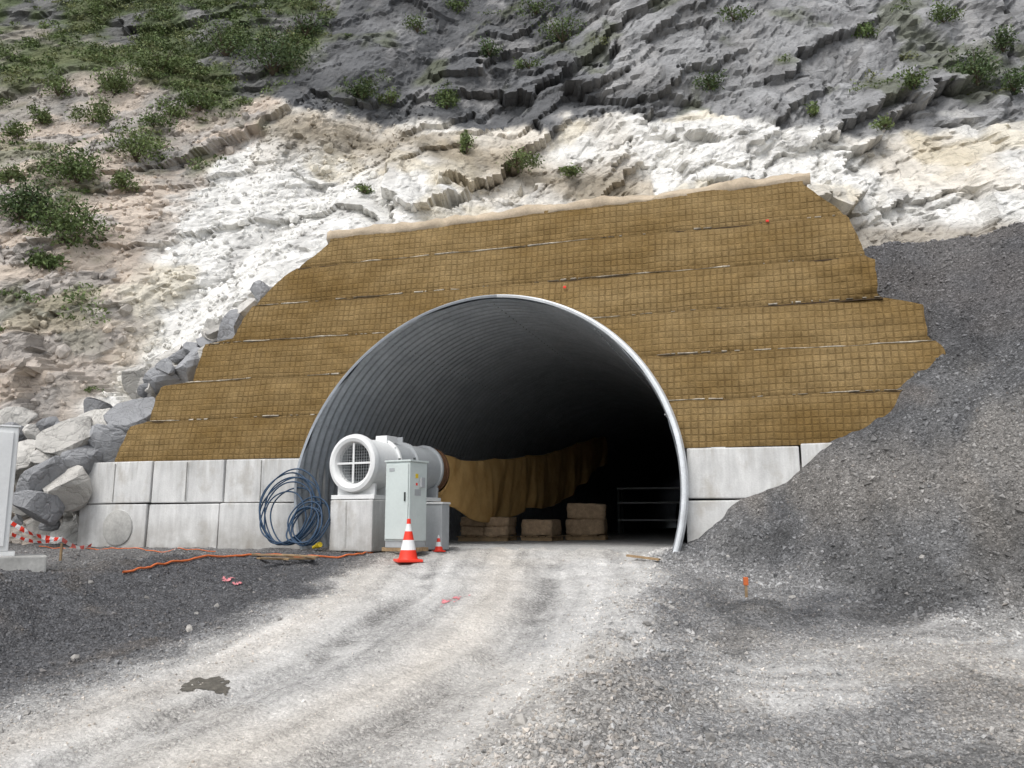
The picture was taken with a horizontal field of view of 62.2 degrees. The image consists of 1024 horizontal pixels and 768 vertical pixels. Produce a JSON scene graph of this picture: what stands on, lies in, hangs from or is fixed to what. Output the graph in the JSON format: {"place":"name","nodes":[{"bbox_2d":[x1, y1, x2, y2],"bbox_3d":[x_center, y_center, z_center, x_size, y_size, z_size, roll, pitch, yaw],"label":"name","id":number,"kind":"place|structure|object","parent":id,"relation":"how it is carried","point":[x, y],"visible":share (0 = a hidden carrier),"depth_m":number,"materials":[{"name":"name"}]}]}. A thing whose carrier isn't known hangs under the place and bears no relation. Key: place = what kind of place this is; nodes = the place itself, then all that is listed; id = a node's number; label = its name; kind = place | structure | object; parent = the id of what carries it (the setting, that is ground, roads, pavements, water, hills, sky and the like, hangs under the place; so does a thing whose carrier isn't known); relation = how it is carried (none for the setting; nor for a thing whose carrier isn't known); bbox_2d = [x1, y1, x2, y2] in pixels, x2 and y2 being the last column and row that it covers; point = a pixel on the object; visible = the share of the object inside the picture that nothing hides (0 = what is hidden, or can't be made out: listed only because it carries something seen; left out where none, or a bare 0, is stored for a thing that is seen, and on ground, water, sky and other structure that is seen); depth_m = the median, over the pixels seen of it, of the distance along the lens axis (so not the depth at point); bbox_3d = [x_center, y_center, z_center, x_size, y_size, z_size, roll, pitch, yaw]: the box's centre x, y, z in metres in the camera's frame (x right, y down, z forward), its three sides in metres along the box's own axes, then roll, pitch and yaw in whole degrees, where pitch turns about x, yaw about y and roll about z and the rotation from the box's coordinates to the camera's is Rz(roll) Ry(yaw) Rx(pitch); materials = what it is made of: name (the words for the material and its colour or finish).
{"place":"outdoors","nodes":[
{"label":"outdoors","id":0,"kind":"place"},
{"bbox_2d":[328,528,676,555],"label":"tunnel road","id":1,"kind":"structure","parent":0,"point":[643,540],"depth_m":17.39,"materials":[{"name":"concrete"}]},
{"bbox_2d":[456,517,517,541],"bbox_3d":[-0.552,3.314,19.451,1.208,0.560,1.037,-2,-10,14],"label":"loaded pallet","id":2,"kind":"object","parent":1,"relation":"on","point":[498,529],"visible":0.94,"depth_m":19.02,"materials":[{"name":"cardboard"}]},
{"bbox_2d":[520,519,563,540],"bbox_3d":[0.701,3.396,19.755,0.782,0.496,0.933,-4,-10,22],"label":"loaded pallet","id":3,"kind":"object","parent":1,"relation":"on","point":[541,530],"visible":0.98,"depth_m":19.39,"materials":[{"name":"cardboard"}]},
{"bbox_2d":[564,503,608,539],"bbox_3d":[1.831,3.350,20.718,0.993,0.896,0.931,-2,-9,11],"label":"loaded pallet","id":4,"kind":"object","parent":1,"relation":"on","point":[587,521],"visible":0.96,"depth_m":20.32,"materials":[{"name":"cardboard"}]},
{"bbox_2d":[617,487,679,534],"bbox_3d":[5.024,4.478,29.911,2.500,1.630,0.900,-3,-10,17],"label":"steel rack","id":5,"kind":"object","parent":1,"relation":"on","point":[622,502],"visible":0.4,"depth_m":29.76,"materials":[{"name":"metal"}]},
{"bbox_2d":[0,224,1023,767],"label":"ground","id":6,"kind":"structure","parent":0,"point":[504,578],"depth_m":8.65,"materials":[{"name":"gravel"}]},
{"bbox_2d":[0,425,46,571],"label":"white switch cabinet","id":7,"kind":"object","parent":6,"relation":"on","point":[10,560],"visible":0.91,"depth_m":9.72,"materials":[{"name":"metal"}]},
{"bbox_2d":[11,520,91,548],"bbox_3d":[-7.163,2.428,13.794,0.630,0.569,4.025,1,-9,-8],"label":"barrier tape","id":8,"kind":"object","parent":6,"relation":"on","point":[47,539],"visible":0.93,"depth_m":12.36,"materials":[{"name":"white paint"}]},
{"bbox_2d":[59,543,62,560],"bbox_3d":[-6.673,2.593,12.546,0.030,0.470,0.030,0,-9,0],"label":"tape stake","id":9,"kind":"object","parent":6,"relation":"on","point":[61,551],"visible":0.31,"depth_m":12.55,"materials":[{"name":"brown wood"}]},
{"bbox_2d":[77,504,150,547],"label":"precast block","id":10,"kind":"structure","parent":6,"relation":"on","point":[92,517],"depth_m":16.13,"materials":[{"name":"concrete"}]},
{"bbox_2d":[103,510,131,545],"bbox_3d":[-7.440,2.714,16.019,0.660,0.660,0.065,-3,-10,17],"label":"round cast patch","id":11,"kind":"object","parent":10,"relation":"attached to","point":[117,527],"visible":1,"depth_m":15.98,"materials":[{"name":"concrete"}]},
{"bbox_2d":[87,461,175,503],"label":"precast block","id":12,"kind":"structure","parent":10,"relation":"on","point":[133,483],"depth_m":16.16,"materials":[{"name":"concrete"}]},
{"bbox_2d":[39,546,215,552],"bbox_3d":[-7.042,2.896,14.917,4.298,0.086,0.498,-4,-10,24],"label":"thin orange cable","id":13,"kind":"object","parent":6,"relation":"on","point":[134,547],"visible":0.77,"depth_m":14.38,"materials":[{"name":"rubber"}]},
{"bbox_2d":[0,280,270,534],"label":"boulder pile","id":14,"kind":"object","parent":6,"relation":"on","point":[56,460],"visible":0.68,"depth_m":16.77,"materials":[{"name":"stone"}]},
{"bbox_2d":[146,504,219,548],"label":"precast block","id":15,"kind":"structure","parent":6,"relation":"on","point":[181,525],"depth_m":15.65,"materials":[{"name":"concrete"}]},
{"bbox_2d":[151,460,226,503],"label":"precast block","id":16,"kind":"structure","parent":15,"relation":"on","point":[205,481],"depth_m":15.76,"materials":[{"name":"concrete"}]},
{"bbox_2d":[184,462,187,500],"bbox_3d":[-6.042,1.807,15.740,0.012,0.720,0.030,-3,-10,17],"label":"form joint","id":17,"kind":"object","parent":16,"relation":"attached to","point":[186,481],"visible":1,"depth_m":15.74,"materials":[{"name":"concrete"}]},
{"bbox_2d":[115,390,901,461],"bbox_3d":[-0.253,-0.220,14.445,15.485,2.785,0.180,-3,-10,17],"label":"textile layer","id":18,"kind":"object","parent":16,"relation":"on","point":[783,420],"visible":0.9,"depth_m":13.30,"materials":[{"name":"fabric"}]},
{"bbox_2d":[152,391,901,422],"bbox_3d":[-0.046,0.415,14.404,14.540,0.078,0.153,-3,-10,17],"label":"folded felt","id":19,"kind":"object","parent":18,"relation":"on","point":[724,399],"visible":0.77,"depth_m":12.75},
{"bbox_2d":[154,389,904,420],"bbox_3d":[-0.050,0.388,14.395,14.540,0.057,0.145,-3,-10,17],"label":"wire lip","id":20,"kind":"object","parent":19,"relation":"on","point":[668,400],"visible":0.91,"depth_m":13.45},
{"bbox_2d":[150,341,944,420],"bbox_3d":[-0.021,-0.573,14.653,14.677,2.022,0.180,-3,-10,17],"label":"textile layer","id":21,"kind":"object","parent":19,"relation":"on","point":[771,372],"visible":0.88,"depth_m":13.53,"materials":[{"name":"fabric"}]},
{"bbox_2d":[177,676,230,694],"bbox_3d":[-2.629,2.581,7.239,0.648,0.143,0.480,0,-9,0],"label":"damp patch","id":22,"kind":"object","parent":6,"relation":"on","point":[214,684],"visible":1,"depth_m":7.21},
{"bbox_2d":[122,551,372,572],"bbox_3d":[-2.962,2.674,13.249,1.199,0.188,6.962,-3,-10,19],"label":"orange cable","id":23,"kind":"object","parent":6,"relation":"on","point":[166,563],"visible":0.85,"depth_m":11.56,"materials":[{"name":"rubber"}]},
{"bbox_2d":[218,503,323,549],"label":"precast block","id":24,"kind":"structure","parent":6,"relation":"on","point":[239,528],"depth_m":15.20,"materials":[{"name":"concrete"}]},
{"bbox_2d":[224,458,324,502],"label":"precast block","id":25,"kind":"structure","parent":24,"relation":"on","point":[242,481],"depth_m":15.38,"materials":[{"name":"concrete"}]},
{"bbox_2d":[259,460,261,499],"bbox_3d":[-4.524,1.732,15.281,0.012,0.720,0.030,-3,-10,17],"label":"form joint","id":26,"kind":"object","parent":25,"relation":"attached to","point":[260,480],"visible":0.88,"depth_m":15.27,"materials":[{"name":"concrete"}]},
{"bbox_2d":[259,468,330,545],"bbox_3d":[-3.728,2.093,14.508,1.418,1.325,0.511,-5,-11,30],"label":"blue cable coil","id":27,"kind":"object","parent":6,"relation":"on","point":[297,538],"visible":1,"depth_m":14.45,"materials":[{"name":"rubber"}]},
{"bbox_2d":[312,542,321,548],"bbox_3d":[-3.264,2.709,14.202,0.090,0.090,0.200,9,-29,-45],"label":"hose coupling","id":28,"kind":"object","parent":6,"relation":"on","point":[317,545],"visible":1,"depth_m":14.15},
{"bbox_2d":[329,500,425,551],"bbox_3d":[-2.173,2.490,14.959,0.880,0.840,2.127,-5,-10,28],"label":"concrete fan pedestal","id":29,"kind":"object","parent":6,"relation":"on","point":[357,525],"visible":0.62,"depth_m":14.02,"materials":[{"name":"concrete"}]},
{"bbox_2d":[330,434,449,501],"bbox_3d":[-2.122,1.514,15.216,0.990,1.150,2.390,-5,-10,28],"label":"tunnel ventilation fan","id":30,"kind":"object","parent":29,"relation":"on","point":[357,467],"visible":0.79,"depth_m":14.41},
{"bbox_2d":[438,436,607,522],"bbox_3d":[0.946,2.328,24.489,0.840,3.292,17.282,-3,-10,17],"label":"ventilation duct","id":31,"kind":"object","parent":30,"relation":"attached to","point":[484,491],"visible":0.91,"depth_m":21.57,"materials":[{"name":"fabric"}]},
{"bbox_2d":[382,458,428,551],"bbox_3d":[-1.706,1.925,13.607,0.600,1.480,0.525,-5,-11,30],"label":"electrical control cabinet","id":32,"kind":"object","parent":6,"relation":"on","point":[406,489],"visible":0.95,"depth_m":13.43,"materials":[{"name":"metal"}]},
{"bbox_2d":[393,519,422,562],"bbox_3d":[-1.560,2.352,12.788,0.386,0.642,0.386,3,-10,-17],"label":"traffic cone","id":33,"kind":"object","parent":6,"relation":"on","point":[408,553],"visible":1,"depth_m":12.69,"materials":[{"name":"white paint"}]},
{"bbox_2d":[426,502,450,549],"bbox_3d":[-1.250,2.380,14.253,0.330,0.780,0.310,-4,-10,22],"label":"cable junction box","id":34,"kind":"object","parent":6,"relation":"on","point":[437,518],"visible":0.82,"depth_m":14.14,"materials":[{"name":"grey paint"}]},
{"bbox_2d":[432,535,445,551],"bbox_3d":[-1.211,2.617,14.062,0.189,0.314,0.189,3,-10,-17],"label":"traffic cone","id":35,"kind":"object","parent":6,"relation":"on","point":[438,548],"visible":0.99,"depth_m":14.00,"materials":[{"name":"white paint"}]},
{"bbox_2d":[252,554,660,560],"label":"timber offcuts","id":36,"kind":"object","parent":6,"relation":"on","point":[314,557],"visible":1,"depth_m":12.12,"materials":[{"name":"brown wood"}]},
{"bbox_2d":[294,294,710,551],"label":"corrugated steel tunnel","id":37,"kind":"structure","parent":6,"relation":"on","point":[496,376],"depth_m":19.54,"materials":[{"name":"grey paint"}]},
{"bbox_2d":[219,352,726,381],"bbox_3d":[-0.013,-0.312,14.737,13.280,0.073,0.158,-3,-10,17],"label":"folded felt","id":38,"kind":"object","parent":37,"relation":"on","point":[662,356],"visible":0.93,"depth_m":13.81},
{"bbox_2d":[186,340,931,382],"bbox_3d":[-0.017,-0.339,14.728,13.280,0.065,0.150,-3,-10,17],"label":"wire lip","id":39,"kind":"object","parent":38,"relation":"on","point":[659,354],"visible":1,"depth_m":13.59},
{"bbox_2d":[193,298,932,380],"bbox_3d":[0.029,-0.915,14.953,13.357,1.250,0.262,-3,-10,17],"label":"textile layer","id":40,"kind":"object","parent":38,"relation":"on","point":[747,328],"visible":0.81,"depth_m":13.94,"materials":[{"name":"fabric"}]},
{"bbox_2d":[208,297,882,345],"bbox_3d":[-0.093,-1.039,15.100,12.360,0.077,0.148,-3,-10,17],"label":"folded felt","id":41,"kind":"object","parent":37,"relation":"on","point":[881,298],"visible":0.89,"depth_m":13.55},
{"bbox_2d":[210,255,880,343],"bbox_3d":[-0.081,-1.425,15.256,12.484,0.804,0.179,-3,-10,17],"label":"textile layer","id":42,"kind":"object","parent":41,"relation":"on","point":[845,278],"visible":0.82,"depth_m":14.61,"materials":[{"name":"fabric"}]},
{"bbox_2d":[269,258,838,305],"bbox_3d":[0.278,-1.785,15.330,11.220,0.069,0.143,-3,-10,17],"label":"folded felt","id":43,"kind":"object","parent":42,"relation":"on","point":[589,278],"visible":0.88,"depth_m":14.97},
{"bbox_2d":[255,254,861,305],"bbox_3d":[0.274,-1.810,15.321,11.220,0.056,0.135,-3,-10,17],"label":"wire lip","id":44,"kind":"object","parent":43,"relation":"on","point":[484,286],"visible":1,"depth_m":15.08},
{"bbox_2d":[257,215,864,304],"bbox_3d":[0.300,-2.172,15.464,11.332,0.802,0.185,-3,-10,17],"label":"textile layer","id":45,"kind":"object","parent":43,"relation":"on","point":[829,237],"visible":1,"depth_m":15.15,"materials":[{"name":"fabric"}]},
{"bbox_2d":[299,216,834,268],"bbox_3d":[0.600,-2.527,15.559,10.180,0.072,0.147,-3,-10,17],"label":"folded felt","id":46,"kind":"object","parent":45,"relation":"on","point":[601,238],"visible":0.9,"depth_m":14.74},
{"bbox_2d":[300,181,843,267],"bbox_3d":[0.627,-2.909,15.681,10.278,0.771,0.153,-3,-10,17],"label":"textile layer","id":47,"kind":"object","parent":46,"relation":"on","point":[759,204],"visible":1,"depth_m":15.37,"materials":[{"name":"fabric"}]},
{"bbox_2d":[353,215,834,262],"bbox_3d":[0.596,-2.558,15.550,10.180,0.059,0.139,-3,-10,17],"label":"wire lip","id":48,"kind":"object","parent":46,"relation":"on","point":[522,246],"visible":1,"depth_m":15.73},
{"bbox_2d":[211,296,879,343],"bbox_3d":[-0.097,-1.068,15.091,12.360,0.068,0.140,-3,-10,17],"label":"wire lip","id":49,"kind":"object","parent":41,"relation":"on","point":[591,317],"visible":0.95,"depth_m":15.90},
{"bbox_2d":[0,554,1020,767],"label":"scattered stones","id":50,"kind":"object","parent":6,"relation":"on","point":[711,737],"visible":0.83,"depth_m":6.57,"materials":[{"name":"stone"}]},
{"bbox_2d":[513,713,526,725],"bbox_3d":[0.057,2.434,6.113,0.103,0.125,0.117,0,-9,0],"label":"rock","id":51,"kind":"object","parent":6,"relation":"on","point":[520,719],"visible":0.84,"depth_m":6.08,"materials":[{"name":"stone"}]},
{"bbox_2d":[687,500,738,542],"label":"precast block","id":52,"kind":"structure","parent":6,"relation":"on","point":[703,517],"depth_m":12.96,"materials":[{"name":"concrete"}]},
{"bbox_2d":[687,446,799,499],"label":"precast block","id":53,"kind":"structure","parent":52,"relation":"on","point":[730,473],"depth_m":12.91,"materials":[{"name":"concrete"}]},
{"bbox_2d":[743,577,747,596],"bbox_3d":[2.897,2.529,10.510,0.055,0.270,0.050,0,-9,0],"label":"survey stake","id":54,"kind":"object","parent":6,"relation":"on","point":[745,581],"visible":0.81,"depth_m":10.50,"materials":[{"name":"brown wood"}]},
{"bbox_2d":[642,222,1023,639],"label":"crushed stone cover","id":55,"kind":"object","parent":6,"relation":"on","point":[979,533],"visible":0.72,"depth_m":11.44,"materials":[{"name":"gravel"}]},
{"bbox_3d":[4.985,2.206,12.733,1.882,0.929,0.812,-3,-10,17],"label":"precast block","id":56,"kind":"object","parent":6,"relation":"on","visible":0},
{"bbox_2d":[800,443,831,466],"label":"precast block","id":57,"kind":"structure","parent":56,"relation":"on","point":[809,452],"depth_m":12.67,"materials":[{"name":"concrete"}]},
{"bbox_2d":[0,0,1023,544],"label":"rock cliff","id":58,"kind":"structure","parent":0,"point":[628,108],"depth_m":29.89,"materials":[{"name":"stone"}]},
{"bbox_2d":[0,163,31,183],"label":"bush","id":59,"kind":"object","parent":58,"relation":"on","point":[10,173],"visible":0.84,"depth_m":25.50,"materials":[{"name":"green plant"}]},
{"bbox_2d":[0,116,38,139],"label":"bush","id":60,"kind":"object","parent":58,"relation":"on","point":[14,130],"visible":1,"depth_m":28.55,"materials":[{"name":"green plant"}]},
{"bbox_2d":[0,172,72,229],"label":"bush","id":61,"kind":"object","parent":58,"relation":"on","point":[32,199],"visible":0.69,"depth_m":23.34,"materials":[{"name":"green plant"}]},
{"bbox_2d":[26,100,58,126],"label":"bush","id":62,"kind":"object","parent":58,"relation":"on","point":[43,116],"visible":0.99,"depth_m":29.58,"materials":[{"name":"green plant"}]},
{"bbox_2d":[22,244,71,271],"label":"bush","id":63,"kind":"object","parent":58,"relation":"on","point":[35,258],"visible":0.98,"depth_m":22.23,"materials":[{"name":"green plant"}]},
{"bbox_2d":[37,71,77,98],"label":"bush","id":64,"kind":"object","parent":58,"relation":"on","point":[58,84],"visible":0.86,"depth_m":30.73,"materials":[{"name":"green plant"}]},
{"bbox_2d":[9,184,123,253],"bbox_3d":[-12.145,-4.284,23.022,2.694,2.278,2.915,0,-9,0],"label":"bush","id":65,"kind":"object","parent":58,"relation":"on","point":[67,225],"visible":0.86,"depth_m":22.80,"materials":[{"name":"green plant"}]},
{"bbox_2d":[24,137,111,188],"bbox_3d":[-13.576,-6.656,26.322,2.519,1.848,2.378,0,-9,0],"label":"bush","id":66,"kind":"object","parent":58,"relation":"on","point":[71,167],"visible":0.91,"depth_m":25.90,"materials":[{"name":"green plant"}]},
{"bbox_2d":[64,92,119,125],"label":"bush","id":67,"kind":"object","parent":58,"relation":"on","point":[103,115],"visible":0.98,"depth_m":29.46,"materials":[{"name":"green plant"}]},
{"bbox_2d":[89,57,139,94],"bbox_3d":[-14.632,-11.022,31.156,1.768,1.910,1.781,5,-11,-30],"label":"bush","id":68,"kind":"object","parent":58,"relation":"on","point":[109,82],"visible":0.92,"depth_m":31.04,"materials":[{"name":"green plant"}]},
{"bbox_2d":[107,166,143,193],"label":"bush","id":69,"kind":"object","parent":58,"relation":"on","point":[121,178],"visible":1,"depth_m":26.23,"materials":[{"name":"green plant"}]},
{"bbox_2d":[96,112,183,168],"bbox_3d":[-12.564,-7.787,28.013,2.925,1.941,2.545,0,-9,0],"label":"bush","id":70,"kind":"object","parent":58,"relation":"on","point":[149,145],"visible":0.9,"depth_m":27.65,"materials":[{"name":"green plant"}]},
{"bbox_2d":[127,106,180,132],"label":"bush","id":71,"kind":"object","parent":58,"relation":"on","point":[155,117],"visible":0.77,"depth_m":29.58,"materials":[{"name":"green plant"}]},
{"bbox_2d":[126,40,190,75],"bbox_3d":[-13.644,-12.403,32.809,2.307,1.591,2.326,7,-11,-36],"label":"bush","id":72,"kind":"object","parent":58,"relation":"on","point":[144,59],"visible":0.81,"depth_m":32.49,"materials":[{"name":"green plant"}]},
{"bbox_2d":[149,94,196,119],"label":"bush","id":73,"kind":"object","parent":58,"relation":"on","point":[171,110],"visible":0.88,"depth_m":30.27,"materials":[{"name":"green plant"}]},
{"bbox_2d":[166,84,219,114],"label":"bush","id":74,"kind":"object","parent":58,"relation":"on","point":[191,99],"visible":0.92,"depth_m":30.54,"materials":[{"name":"green plant"}]},
{"bbox_2d":[0,76,434,543],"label":"scree rubble","id":75,"kind":"object","parent":58,"relation":"on","point":[64,350],"visible":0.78,"depth_m":26.07,"materials":[{"name":"stone"}]},
{"bbox_2d":[170,4,272,58],"bbox_3d":[-11.650,-14.034,34.337,3.896,2.719,3.440,5,-10,-27],"label":"bush","id":76,"kind":"object","parent":58,"relation":"on","point":[222,42],"visible":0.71,"depth_m":34.01,"materials":[{"name":"green plant"}]},
{"bbox_2d":[222,15,326,79],"bbox_3d":[-9.602,-13.266,33.656,4.339,3.128,3.819,0,-9,0],"label":"bush","id":77,"kind":"object","parent":58,"relation":"on","point":[283,52],"visible":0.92,"depth_m":33.37,"materials":[{"name":"green plant"}]},
{"bbox_2d":[288,2,333,38],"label":"bush","id":78,"kind":"object","parent":58,"relation":"on","point":[302,25],"visible":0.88,"depth_m":36.39,"materials":[{"name":"green plant"}]},
{"bbox_2d":[336,72,379,99],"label":"bush","id":79,"kind":"object","parent":58,"relation":"on","point":[359,91],"visible":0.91,"depth_m":32.54,"materials":[{"name":"green plant"}]},
{"bbox_2d":[349,183,373,193],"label":"bush","id":80,"kind":"object","parent":58,"relation":"on","point":[364,188],"visible":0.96,"depth_m":27.83,"materials":[{"name":"green plant"}]},
{"bbox_2d":[375,86,400,105],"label":"bush","id":81,"kind":"object","parent":58,"relation":"on","point":[390,98],"visible":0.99,"depth_m":33.24,"materials":[{"name":"green plant"}]},
{"bbox_2d":[399,11,431,33],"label":"bush","id":82,"kind":"object","parent":58,"relation":"on","point":[416,24],"visible":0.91,"depth_m":37.20,"materials":[{"name":"green plant"}]},
{"bbox_2d":[429,79,460,109],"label":"bush","id":83,"kind":"object","parent":58,"relation":"on","point":[446,101],"visible":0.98,"depth_m":33.05,"materials":[{"name":"green plant"}]},
{"bbox_2d":[442,0,471,13],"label":"bush","id":84,"kind":"object","parent":58,"relation":"on","point":[459,3],"visible":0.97,"depth_m":39.09,"materials":[{"name":"green plant"}]},
{"bbox_2d":[457,129,476,153],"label":"bush","id":85,"kind":"object","parent":58,"relation":"on","point":[465,141],"visible":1,"depth_m":30.52,"materials":[{"name":"green plant"}]},
{"bbox_2d":[478,32,503,60],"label":"bush","id":86,"kind":"object","parent":58,"relation":"on","point":[487,52],"visible":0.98,"depth_m":35.71,"materials":[{"name":"green plant"}]},
{"bbox_2d":[0,0,1010,393],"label":"hillside vegetation","id":87,"kind":"object","parent":58,"relation":"on","point":[150,70],"visible":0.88,"depth_m":33.67,"materials":[{"name":"green plant"}]},
{"bbox_2d":[496,146,544,173],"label":"bush","id":88,"kind":"object","parent":58,"relation":"on","point":[522,161],"visible":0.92,"depth_m":30.33,"materials":[{"name":"green plant"}]},
{"bbox_2d":[512,54,543,69],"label":"bush","id":89,"kind":"object","parent":58,"relation":"on","point":[520,65],"visible":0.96,"depth_m":34.62,"materials":[{"name":"green plant"}]},
{"bbox_2d":[511,0,554,16],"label":"bush","id":90,"kind":"object","parent":58,"relation":"on","point":[537,10],"visible":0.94,"depth_m":38.01,"materials":[{"name":"green plant"}]},
{"bbox_2d":[524,1,586,44],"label":"bush","id":91,"kind":"object","parent":58,"relation":"on","point":[556,31],"visible":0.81,"depth_m":36.72,"materials":[{"name":"green plant"}]},
{"bbox_2d":[326,172,810,243],"bbox_3d":[1.994,-2.666,20.032,9.200,0.660,9.106,-3,-10,17],"label":"sandy backfill crest","id":92,"kind":"object","parent":58,"relation":"on","point":[729,185],"visible":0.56,"depth_m":15.77,"materials":[{"name":"sand"}]},
{"bbox_2d":[558,163,583,177],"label":"bush","id":93,"kind":"object","parent":58,"relation":"on","point":[570,171],"visible":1,"depth_m":29.06,"materials":[{"name":"green plant"}]},
{"bbox_2d":[690,68,728,91],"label":"bush","id":94,"kind":"object","parent":58,"relation":"on","point":[711,82],"visible":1,"depth_m":31.61,"materials":[{"name":"green plant"}]},
{"bbox_2d":[715,4,757,22],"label":"bush","id":95,"kind":"object","parent":58,"relation":"on","point":[729,14],"visible":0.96,"depth_m":33.55,"materials":[{"name":"green plant"}]},
{"bbox_2d":[803,100,820,117],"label":"bush","id":96,"kind":"object","parent":58,"relation":"on","point":[813,109],"visible":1,"depth_m":29.00,"materials":[{"name":"green plant"}]},
{"bbox_2d":[851,20,880,38],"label":"bush","id":97,"kind":"object","parent":58,"relation":"on","point":[865,28],"visible":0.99,"depth_m":32.38,"materials":[{"name":"green plant"}]},
{"bbox_2d":[868,113,894,130],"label":"bush","id":98,"kind":"object","parent":58,"relation":"on","point":[885,122],"visible":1,"depth_m":28.26,"materials":[{"name":"green plant"}]},
{"bbox_2d":[896,64,930,91],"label":"bush","id":99,"kind":"object","parent":58,"relation":"on","point":[910,79],"visible":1,"depth_m":28.95,"materials":[{"name":"green plant"}]},
{"bbox_2d":[926,0,966,24],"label":"bush","id":100,"kind":"object","parent":58,"relation":"on","point":[939,16],"visible":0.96,"depth_m":31.60,"materials":[{"name":"green plant"}]},
{"bbox_2d":[942,40,1008,95],"bbox_3d":[16.049,-11.053,29.704,2.369,2.120,2.389,0,-9,0],"label":"bush","id":101,"kind":"object","parent":58,"relation":"on","point":[982,73],"visible":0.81,"depth_m":29.45,"materials":[{"name":"green plant"}]},
{"bbox_2d":[988,17,1021,52],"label":"bush","id":102,"kind":"object","parent":58,"relation":"on","point":[1000,39],"visible":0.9,"depth_m":30.36,"materials":[{"name":"green plant"}]},
{"bbox_2d":[994,65,1023,94],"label":"bush","id":103,"kind":"object","parent":58,"relation":"on","point":[1016,76],"visible":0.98,"depth_m":29.13,"materials":[{"name":"green plant"}]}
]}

